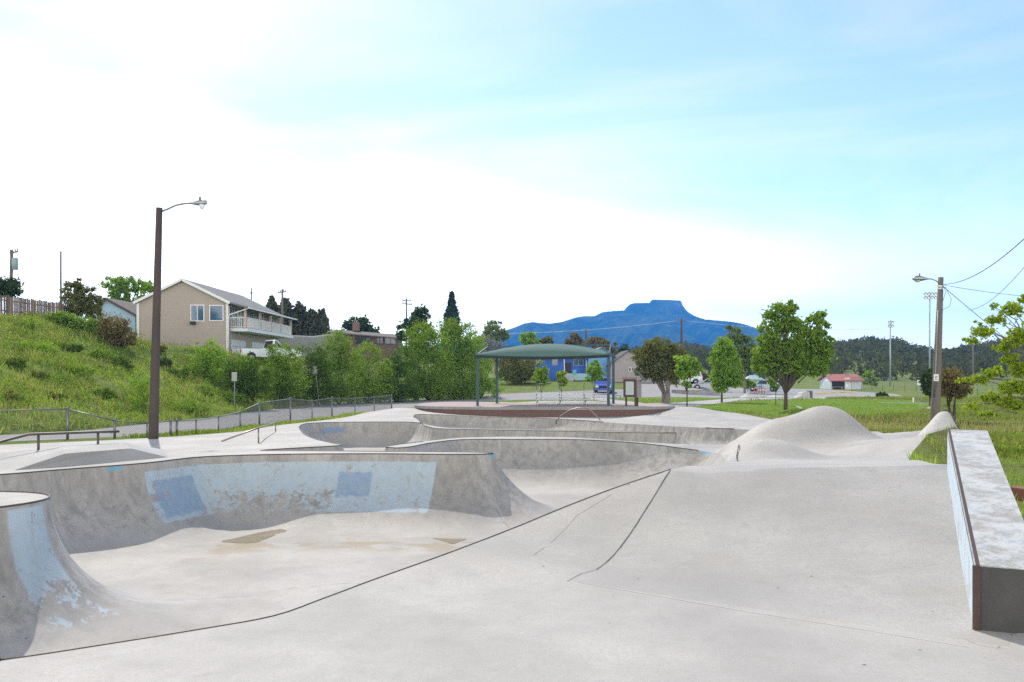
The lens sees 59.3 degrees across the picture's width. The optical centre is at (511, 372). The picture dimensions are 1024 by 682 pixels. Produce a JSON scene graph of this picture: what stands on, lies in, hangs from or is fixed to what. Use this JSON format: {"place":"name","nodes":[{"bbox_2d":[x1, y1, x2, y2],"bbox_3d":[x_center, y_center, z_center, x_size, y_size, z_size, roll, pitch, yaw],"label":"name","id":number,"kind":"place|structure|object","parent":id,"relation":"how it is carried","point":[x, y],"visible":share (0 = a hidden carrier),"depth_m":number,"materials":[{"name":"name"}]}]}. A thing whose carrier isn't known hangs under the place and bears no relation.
{"place":"outdoors","nodes":[
{"label":"outdoors","id":0,"kind":"place"},
{"bbox_2d":[0,310,427,434],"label":"hillside","id":1,"kind":"structure","parent":0,"point":[124,349],"depth_m":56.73,"materials":[{"name":"green plant"}]},
{"bbox_2d":[0,276,25,312],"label":"tree","id":2,"kind":"object","parent":1,"relation":"on","point":[10,286],"visible":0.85,"depth_m":73.59,"materials":[{"name":"green plant"}]},
{"bbox_2d":[9,248,17,277],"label":"utility pole","id":3,"kind":"object","parent":1,"relation":"on","point":[13,263],"visible":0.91,"depth_m":83.80,"materials":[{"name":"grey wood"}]},
{"bbox_2d":[0,356,29,367],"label":"hillside bush","id":4,"kind":"object","parent":1,"relation":"on","point":[15,361],"visible":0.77,"depth_m":46.85,"materials":[{"name":"green plant"}]},
{"bbox_2d":[0,294,63,316],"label":"plank fence","id":5,"kind":"object","parent":1,"relation":"on","point":[16,306],"visible":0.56,"depth_m":64.49,"materials":[{"name":"grey wood"}]},
{"bbox_2d":[16,339,61,352],"bbox_3d":[-27.701,-1.562,52.427,2.907,1.012,1.971,0,0,-27],"label":"hillside bush","id":6,"kind":"object","parent":1,"relation":"on","point":[44,346],"visible":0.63,"depth_m":52.28,"materials":[{"name":"green plant"}]},
{"bbox_2d":[43,310,86,326],"bbox_3d":[-31.351,-3.779,63.199,2.968,1.324,1.965,0,0,0],"label":"hillside bush","id":7,"kind":"object","parent":1,"relation":"on","point":[61,317],"visible":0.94,"depth_m":62.82,"materials":[{"name":"green plant"}]},
{"bbox_2d":[56,341,85,351],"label":"hillside bush","id":8,"kind":"object","parent":1,"relation":"on","point":[78,348],"visible":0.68,"depth_m":57.40,"materials":[{"name":"green plant"}]},
{"bbox_2d":[61,361,97,376],"bbox_3d":[-24.361,-0.169,50.525,2.022,0.965,1.568,0,0,0],"label":"hillside bush","id":9,"kind":"object","parent":1,"relation":"on","point":[85,369],"visible":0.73,"depth_m":50.31,"materials":[{"name":"green plant"}]},
{"bbox_2d":[57,278,104,319],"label":"hillside bush","id":10,"kind":"object","parent":1,"relation":"on","point":[81,303],"visible":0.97,"depth_m":65.67,"materials":[{"name":"green plant"}]},
{"bbox_2d":[67,315,104,332],"bbox_3d":[-29.930,-3.377,63.694,2.609,1.424,2.921,0,0,45],"label":"hillside bush","id":11,"kind":"object","parent":1,"relation":"on","point":[91,324],"visible":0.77,"depth_m":63.20,"materials":[{"name":"green plant"}]},
{"bbox_2d":[88,346,114,357],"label":"hillside bush","id":12,"kind":"object","parent":1,"relation":"on","point":[96,352],"visible":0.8,"depth_m":58.73,"materials":[{"name":"green plant"}]},
{"bbox_2d":[89,387,117,398],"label":"hillside bush","id":13,"kind":"object","parent":1,"relation":"on","point":[107,392],"visible":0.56,"depth_m":47.43,"materials":[{"name":"green plant"}]},
{"bbox_2d":[84,297,136,337],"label":"pale blue house","id":14,"kind":"structure","parent":1,"relation":"on","point":[125,309],"depth_m":84.00,"materials":[{"name":"blue paint"}]},
{"bbox_2d":[95,311,139,345],"bbox_3d":[-27.914,-3.081,63.558,3.357,2.469,2.958,0,0,0],"label":"hillside bush","id":15,"kind":"object","parent":1,"relation":"on","point":[116,334],"visible":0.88,"depth_m":63.09,"materials":[{"name":"brown plant"}]},
{"bbox_2d":[108,354,136,367],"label":"hillside bush","id":16,"kind":"object","parent":1,"relation":"on","point":[120,358],"visible":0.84,"depth_m":58.73,"materials":[{"name":"green plant"}]},
{"bbox_2d":[98,275,152,301],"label":"airy tree","id":17,"kind":"object","parent":1,"relation":"on","point":[120,286],"visible":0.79,"depth_m":97.50,"materials":[{"name":"green plant"}]},
{"bbox_2d":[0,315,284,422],"bbox_3d":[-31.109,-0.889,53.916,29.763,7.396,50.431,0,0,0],"label":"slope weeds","id":18,"kind":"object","parent":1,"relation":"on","point":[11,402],"visible":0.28,"depth_m":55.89,"materials":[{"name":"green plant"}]},
{"bbox_2d":[125,369,161,410],"bbox_3d":[-19.557,0.989,47.836,2.054,2.372,1.790,0,0,0],"label":"hillside bush","id":19,"kind":"object","parent":1,"relation":"on","point":[141,387],"visible":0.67,"depth_m":47.73,"materials":[{"name":"green plant"}]},
{"bbox_2d":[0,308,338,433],"bbox_3d":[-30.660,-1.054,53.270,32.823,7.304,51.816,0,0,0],"label":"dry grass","id":20,"kind":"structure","parent":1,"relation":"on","point":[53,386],"depth_m":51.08,"materials":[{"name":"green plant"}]},
{"bbox_2d":[166,364,200,378],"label":"hillside bush","id":21,"kind":"object","parent":1,"relation":"on","point":[184,371],"visible":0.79,"depth_m":62.33,"materials":[{"name":"green plant"}]},
{"bbox_2d":[169,396,209,414],"bbox_3d":[-18.633,1.883,51.497,2.288,1.287,1.947,0,0,23],"label":"hillside bush","id":22,"kind":"object","parent":1,"relation":"on","point":[195,407],"visible":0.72,"depth_m":51.32,"materials":[{"name":"green plant"}]},
{"bbox_2d":[196,384,218,395],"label":"hillside bush","id":23,"kind":"object","parent":1,"relation":"on","point":[207,389],"visible":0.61,"depth_m":59.78,"materials":[{"name":"green plant"}]},
{"bbox_2d":[185,336,230,379],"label":"shrub","id":24,"kind":"object","parent":1,"relation":"on","point":[206,360],"visible":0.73,"depth_m":66.57,"materials":[{"name":"green plant"}]},
{"bbox_2d":[133,278,296,357],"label":"beige house","id":25,"kind":"structure","parent":1,"relation":"on","point":[192,312],"depth_m":80.00,"materials":[{"name":"paint"}]},
{"bbox_2d":[190,305,203,320],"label":"window","id":26,"kind":"structure","parent":25,"relation":"in","point":[196,311],"depth_m":79.98,"materials":[{"name":"blue glass"}]},
{"bbox_2d":[209,305,223,320],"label":"window","id":27,"kind":"structure","parent":25,"relation":"in","point":[216,312],"depth_m":79.98,"materials":[{"name":"blue glass"}]},
{"bbox_2d":[219,389,247,402],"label":"hillside bush","id":28,"kind":"object","parent":1,"relation":"on","point":[238,398],"visible":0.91,"depth_m":61.13,"materials":[{"name":"green plant"}]},
{"bbox_2d":[213,351,281,403],"bbox_3d":[-18.333,0.466,62.126,4.362,3.985,3.332,0,0,0],"label":"shrub","id":29,"kind":"object","parent":1,"relation":"on","point":[247,378],"visible":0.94,"depth_m":61.72,"materials":[{"name":"green plant"}]},
{"bbox_2d":[232,340,301,359],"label":"pickup truck","id":30,"kind":"object","parent":1,"relation":"on","point":[257,352],"visible":0.36,"depth_m":75.76,"materials":[{"name":"white paint"}]},
{"bbox_2d":[262,340,313,401],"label":"shrub","id":31,"kind":"object","parent":1,"relation":"on","point":[285,379],"visible":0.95,"depth_m":67.70,"materials":[{"name":"green plant"}]},
{"bbox_2d":[279,334,342,358],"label":"boundary wall","id":32,"kind":"structure","parent":1,"relation":"on","point":[295,340],"depth_m":103.26,"materials":[{"name":"grey concrete"}]},
{"bbox_2d":[287,342,349,404],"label":"shrub","id":33,"kind":"object","parent":1,"relation":"on","point":[313,357],"visible":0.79,"depth_m":70.61,"materials":[{"name":"green plant"}]},
{"bbox_2d":[312,327,370,403],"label":"shrub","id":34,"kind":"object","parent":1,"relation":"on","point":[335,346],"visible":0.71,"depth_m":73.68,"materials":[{"name":"green plant"}]},
{"bbox_2d":[395,303,435,365],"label":"leafy tree","id":35,"kind":"object","parent":1,"relation":"on","point":[418,312],"visible":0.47,"depth_m":111.63,"materials":[{"name":"green plant"}]},
{"bbox_2d":[0,382,900,440],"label":"road","id":36,"kind":"structure","parent":0,"point":[649,389],"depth_m":77.58,"materials":[{"name":"grey asphalt"}]},
{"bbox_2d":[345,339,400,402],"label":"shrub","id":37,"kind":"object","parent":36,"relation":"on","point":[383,388],"visible":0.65,"depth_m":76.78,"materials":[{"name":"green plant"}]},
{"bbox_2d":[375,342,426,401],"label":"shrub","id":38,"kind":"object","parent":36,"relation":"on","point":[409,387],"visible":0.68,"depth_m":78.54,"materials":[{"name":"green plant"}]},
{"bbox_2d":[593,377,611,392],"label":"blue car","id":39,"kind":"object","parent":36,"relation":"on","point":[601,385],"visible":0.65,"depth_m":96.22,"materials":[{"name":"paint"}]},
{"bbox_2d":[671,390,719,394],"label":"stone planter","id":40,"kind":"object","parent":36,"relation":"on","point":[702,392],"visible":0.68,"depth_m":97.80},
{"bbox_2d":[724,324,760,392],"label":"pale tree","id":41,"kind":"object","parent":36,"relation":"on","point":[744,353],"visible":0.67,"depth_m":111.24,"materials":[{"name":"green plant"}]},
{"bbox_2d":[748,380,781,391],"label":"pale car","id":42,"kind":"object","parent":36,"relation":"on","point":[765,384],"visible":0.35,"depth_m":121.14,"materials":[{"name":"paint"}]},
{"bbox_2d":[0,401,1023,681],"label":"concrete deck","id":43,"kind":"structure","parent":0,"point":[516,605],"depth_m":5.56,"materials":[{"name":"grey concrete"}]},
{"bbox_2d":[0,441,167,469],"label":"manual pad","id":44,"kind":"object","parent":43,"relation":"on","point":[78,454],"visible":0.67,"depth_m":18.25,"materials":[{"name":"concrete"}]},
{"bbox_2d":[0,430,119,449],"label":"grind rail","id":45,"kind":"object","parent":44,"relation":"on","point":[55,433],"visible":0.85,"depth_m":19.20,"materials":[{"name":"metal"}]},
{"bbox_2d":[148,197,206,438],"bbox_3d":[-10.518,-1.611,28.300,1.840,7.807,0.307,0,0,0],"label":"street lamp","id":46,"kind":"object","parent":43,"relation":"on","point":[153,429],"visible":0.99,"depth_m":28.20,"materials":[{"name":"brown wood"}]},
{"bbox_2d":[0,414,748,660],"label":"skate bowl","id":47,"kind":"object","parent":43,"relation":"on","point":[93,556],"visible":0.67,"depth_m":17.74,"materials":[{"name":"concrete"}]},
{"bbox_2d":[223,529,285,542],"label":"puddle","id":48,"kind":"object","parent":47,"relation":"on","point":[255,537],"visible":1,"depth_m":17.45,"materials":[{"name":"liquid"}]},
{"bbox_2d":[415,402,674,416],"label":"brick platform","id":49,"kind":"structure","parent":43,"relation":"on","point":[512,409],"depth_m":52.70,"materials":[{"name":"brown brick"}]},
{"bbox_2d":[474,344,615,405],"bbox_3d":[2.210,0.175,55.820,8.894,3.890,5.933,0,0,0],"label":"shade canopy","id":50,"kind":"object","parent":49,"relation":"on","point":[547,351],"visible":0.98,"depth_m":53.38,"materials":[{"name":"green metal"}]},
{"bbox_2d":[536,383,610,404],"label":"bleachers","id":51,"kind":"object","parent":49,"relation":"on","point":[584,399],"visible":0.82,"depth_m":56.72,"materials":[{"name":"metal"}]},
{"bbox_2d":[623,370,646,405],"bbox_3d":[7.448,0.960,53.972,1.915,2.221,0.886,0,0,-39],"label":"notice board","id":52,"kind":"object","parent":49,"relation":"on","point":[631,387],"visible":0.95,"depth_m":53.65,"materials":[{"name":"brown wood"}]},
{"bbox_2d":[734,406,917,460],"bbox_3d":[7.964,1.523,22.562,5.294,1.224,14.458,0,0,18],"label":"concrete hump","id":53,"kind":"object","parent":43,"relation":"on","point":[823,433],"visible":0.78,"depth_m":23.33,"materials":[{"name":"grey concrete"}]},
{"bbox_2d":[918,410,959,435],"bbox_3d":[9.492,1.519,20.015,0.922,1.361,2.104,0,0,27],"label":"concrete hump","id":54,"kind":"object","parent":43,"relation":"on","point":[942,420],"visible":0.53,"depth_m":19.82,"materials":[{"name":"concrete"}]},
{"bbox_2d":[947,429,1023,632],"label":"ledge","id":55,"kind":"object","parent":43,"relation":"on","point":[989,521],"visible":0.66,"depth_m":6.32,"materials":[{"name":"concrete"}]},
{"bbox_2d":[0,351,1023,516],"bbox_3d":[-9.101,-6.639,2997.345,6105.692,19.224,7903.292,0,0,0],"label":"ground","id":56,"kind":"structure","parent":0,"point":[924,445],"depth_m":103.18,"materials":[{"name":"green plant"}]},
{"bbox_2d":[0,394,391,439],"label":"chain link fence","id":57,"kind":"object","parent":56,"relation":"on","point":[114,420],"visible":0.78,"depth_m":36.80,"materials":[{"name":"metal"}]},
{"bbox_2d":[122,411,364,437],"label":"verge grass","id":58,"kind":"structure","parent":56,"relation":"on","point":[242,428],"depth_m":37.23,"materials":[{"name":"green plant"}]},
{"bbox_2d":[265,295,277,311],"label":"juniper","id":59,"kind":"object","parent":56,"relation":"on","point":[271,304],"visible":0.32,"depth_m":131.55,"materials":[{"name":"green plant"}]},
{"bbox_2d":[277,297,297,334],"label":"juniper","id":60,"kind":"object","parent":56,"relation":"on","point":[287,307],"visible":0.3,"depth_m":131.18,"materials":[{"name":"green plant"}]},
{"bbox_2d":[286,300,312,358],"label":"juniper","id":61,"kind":"object","parent":56,"relation":"on","point":[299,309],"visible":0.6,"depth_m":131.02,"materials":[{"name":"green plant"}]},
{"bbox_2d":[299,307,319,335],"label":"juniper","id":62,"kind":"object","parent":56,"relation":"on","point":[311,316],"visible":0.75,"depth_m":130.96,"materials":[{"name":"green plant"}]},
{"bbox_2d":[313,308,330,335],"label":"juniper","id":63,"kind":"object","parent":56,"relation":"on","point":[322,323],"visible":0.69,"depth_m":131.25,"materials":[{"name":"green plant"}]},
{"bbox_2d":[339,314,379,332],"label":"round tree","id":64,"kind":"object","parent":56,"relation":"on","point":[366,325],"visible":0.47,"depth_m":149.04,"materials":[{"name":"green plant"}]},
{"bbox_2d":[328,322,406,360],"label":"brown house","id":65,"kind":"structure","parent":56,"relation":"on","point":[384,342],"depth_m":122.00,"materials":[{"name":"brick"}]},
{"bbox_2d":[388,316,463,400],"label":"shrub","id":66,"kind":"object","parent":56,"relation":"on","point":[431,385],"visible":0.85,"depth_m":83.13,"materials":[{"name":"green plant"}]},
{"bbox_2d":[441,290,463,337],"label":"spruce","id":67,"kind":"object","parent":56,"relation":"on","point":[451,310],"visible":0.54,"depth_m":149.44,"materials":[{"name":"green plant"}]},
{"bbox_2d":[422,316,492,399],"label":"shrub","id":68,"kind":"object","parent":56,"relation":"on","point":[469,364],"visible":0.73,"depth_m":86.47,"materials":[{"name":"green plant"}]},
{"bbox_2d":[458,330,508,397],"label":"shrub","id":69,"kind":"object","parent":56,"relation":"on","point":[492,387],"visible":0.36,"depth_m":90.07,"materials":[{"name":"green plant"}]},
{"bbox_2d":[474,332,504,374],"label":"bare tree","id":70,"kind":"object","parent":56,"relation":"on","point":[490,342],"visible":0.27,"depth_m":124.62,"materials":[{"name":"grey plant"}]},
{"bbox_2d":[481,320,510,369],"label":"pale tree","id":71,"kind":"object","parent":56,"relation":"on","point":[497,333],"visible":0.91,"depth_m":169.41,"materials":[{"name":"green plant"}]},
{"bbox_2d":[493,359,544,384],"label":"shrub","id":72,"kind":"object","parent":56,"relation":"on","point":[516,370],"visible":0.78,"depth_m":111.29,"materials":[{"name":"green plant"}]},
{"bbox_2d":[518,331,541,360],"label":"round tree","id":73,"kind":"object","parent":56,"relation":"on","point":[528,338],"visible":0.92,"depth_m":179.41,"materials":[{"name":"green plant"}]},
{"bbox_2d":[530,347,616,380],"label":"blue house","id":74,"kind":"structure","parent":56,"relation":"on","point":[574,369],"depth_m":119.98,"materials":[{"name":"blue paint"}]},
{"bbox_2d":[564,331,585,344],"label":"dark tree","id":75,"kind":"object","parent":56,"relation":"on","point":[576,337],"visible":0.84,"depth_m":189.43,"materials":[{"name":"green plant"}]},
{"bbox_2d":[582,334,617,354],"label":"dark tree","id":76,"kind":"object","parent":56,"relation":"on","point":[599,340],"visible":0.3,"depth_m":164.65,"materials":[{"name":"green plant"}]},
{"bbox_2d":[606,350,650,381],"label":"grey house","id":77,"kind":"structure","parent":56,"relation":"on","point":[623,367],"depth_m":116.00,"materials":[{"name":"pink"}]},
{"bbox_2d":[627,335,691,402],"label":"brown tree","id":78,"kind":"object","parent":56,"relation":"on","point":[653,352],"visible":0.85,"depth_m":75.45,"materials":[{"name":"grey plant"}]},
{"bbox_2d":[409,335,1023,380],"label":"juniper wood","id":79,"kind":"object","parent":56,"relation":"on","point":[846,352],"visible":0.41,"depth_m":265.37,"materials":[{"name":"green plant"}]},
{"bbox_2d":[569,465,1013,646],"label":"bank ramp","id":80,"kind":"structure","parent":56,"relation":"on","point":[876,546],"depth_m":7.55,"materials":[{"name":"concrete"}]},
{"bbox_2d":[817,372,864,388],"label":"park building","id":81,"kind":"structure","parent":56,"relation":"on","point":[834,381],"depth_m":138.21,"materials":[{"name":"white metal"}]},
{"bbox_2d":[862,370,880,386],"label":"leafy tree","id":82,"kind":"object","parent":56,"relation":"on","point":[868,374],"visible":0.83,"depth_m":149.35,"materials":[{"name":"green plant"}]},
{"bbox_2d":[732,395,1023,458],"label":"rough grass","id":83,"kind":"structure","parent":56,"relation":"on","point":[999,439],"depth_m":51.00,"materials":[{"name":"green plant"}]},
{"bbox_2d":[851,377,926,390],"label":"chain link fence","id":84,"kind":"object","parent":56,"relation":"on","point":[879,384],"visible":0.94,"depth_m":126.76,"materials":[{"name":"metal"}]},
{"bbox_2d":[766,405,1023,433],"bbox_3d":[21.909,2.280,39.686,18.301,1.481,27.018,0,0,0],"label":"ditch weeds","id":85,"kind":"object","parent":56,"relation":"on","point":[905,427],"visible":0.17,"depth_m":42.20,"materials":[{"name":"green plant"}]},
{"bbox_2d":[924,292,936,372],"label":"floodlight mast","id":86,"kind":"object","parent":56,"relation":"on","point":[931,297],"visible":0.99,"depth_m":149.89,"materials":[{"name":"metal"}]},
{"bbox_2d":[912,273,951,420],"bbox_3d":[20.966,-0.994,44.978,1.841,7.915,0.525,0,0,0],"label":"street lamp","id":87,"kind":"object","parent":56,"relation":"on","point":[936,392],"visible":0.94,"depth_m":44.85,"materials":[{"name":"grey wood"}]},
{"bbox_2d":[941,365,976,420],"bbox_3d":[23.030,1.191,46.909,2.236,3.162,1.689,0,0,0],"label":"brown tree","id":88,"kind":"object","parent":56,"relation":"on","point":[958,391],"visible":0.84,"depth_m":46.63,"materials":[{"name":"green plant"}]},
{"bbox_2d":[906,424,1023,519],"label":"bank grass","id":89,"kind":"structure","parent":56,"relation":"on","point":[916,456],"depth_m":17.74,"materials":[{"name":"green plant"}]},
{"bbox_2d":[954,293,1023,418],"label":"locust tree","id":90,"kind":"object","parent":56,"relation":"on","point":[1015,337],"visible":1,"depth_m":19.96,"materials":[{"name":"green plant"}]},
{"bbox_2d":[1010,486,1023,500],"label":"brick","id":91,"kind":"object","parent":56,"relation":"on","point":[1018,491],"visible":0.56,"depth_m":14.19,"materials":[{"name":"red brick"}]},
{"bbox_2d":[0,0,1023,349],"label":"sky","id":92,"kind":"structure","parent":0,"point":[538,161],"materials":[{"name":"blue"}]},
{"bbox_2d":[402,300,775,359],"bbox_3d":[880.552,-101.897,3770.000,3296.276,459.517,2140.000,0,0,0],"label":"mesa","id":93,"kind":"structure","parent":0,"point":[659,312],"depth_m":3690.00,"materials":[{"name":"blue stone"}]},
{"bbox_2d":[590,397,824,406],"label":"path","id":94,"kind":"structure","parent":0,"point":[697,403],"depth_m":80.24,"materials":[{"name":"concrete"}]},
{"bbox_2d":[705,336,746,401],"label":"young tree","id":95,"kind":"object","parent":94,"relation":"on","point":[727,371],"visible":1,"depth_m":77.56,"materials":[{"name":"green plant"}]},
{"bbox_2d":[505,397,929,416],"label":"lawn","id":96,"kind":"structure","parent":0,"point":[921,404],"depth_m":72.75,"materials":[{"name":"green plant"}]},
{"bbox_2d":[530,360,549,400],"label":"sapling","id":97,"kind":"object","parent":96,"relation":"on","point":[540,376],"visible":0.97,"depth_m":77.78,"materials":[{"name":"green plant"}]},
{"bbox_2d":[556,370,568,400],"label":"sapling","id":98,"kind":"object","parent":96,"relation":"on","point":[560,375],"visible":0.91,"depth_m":75.78,"materials":[{"name":"green plant"}]},
{"bbox_2d":[584,359,604,390],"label":"sapling","id":99,"kind":"object","parent":96,"relation":"on","point":[592,371],"visible":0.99,"depth_m":79.75,"materials":[{"name":"green plant"}]},
{"bbox_2d":[673,354,703,406],"bbox_3d":[12.637,0.676,64.948,2.030,4.148,1.680,0,0,36],"label":"young tree","id":100,"kind":"object","parent":96,"relation":"on","point":[685,366],"visible":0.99,"depth_m":64.82,"materials":[{"name":"green plant"}]},
{"bbox_2d":[750,299,837,409],"bbox_3d":[16.901,-1.016,54.086,5.413,6.816,2.438,0,0,0],"label":"broadleaf tree","id":101,"kind":"object","parent":96,"relation":"on","point":[806,342],"visible":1,"depth_m":53.78,"materials":[{"name":"green plant"}]},
{"bbox_2d":[918,367,932,405],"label":"dark bush","id":102,"kind":"object","parent":96,"relation":"on","point":[926,386],"visible":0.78,"depth_m":69.66,"materials":[{"name":"green plant"}]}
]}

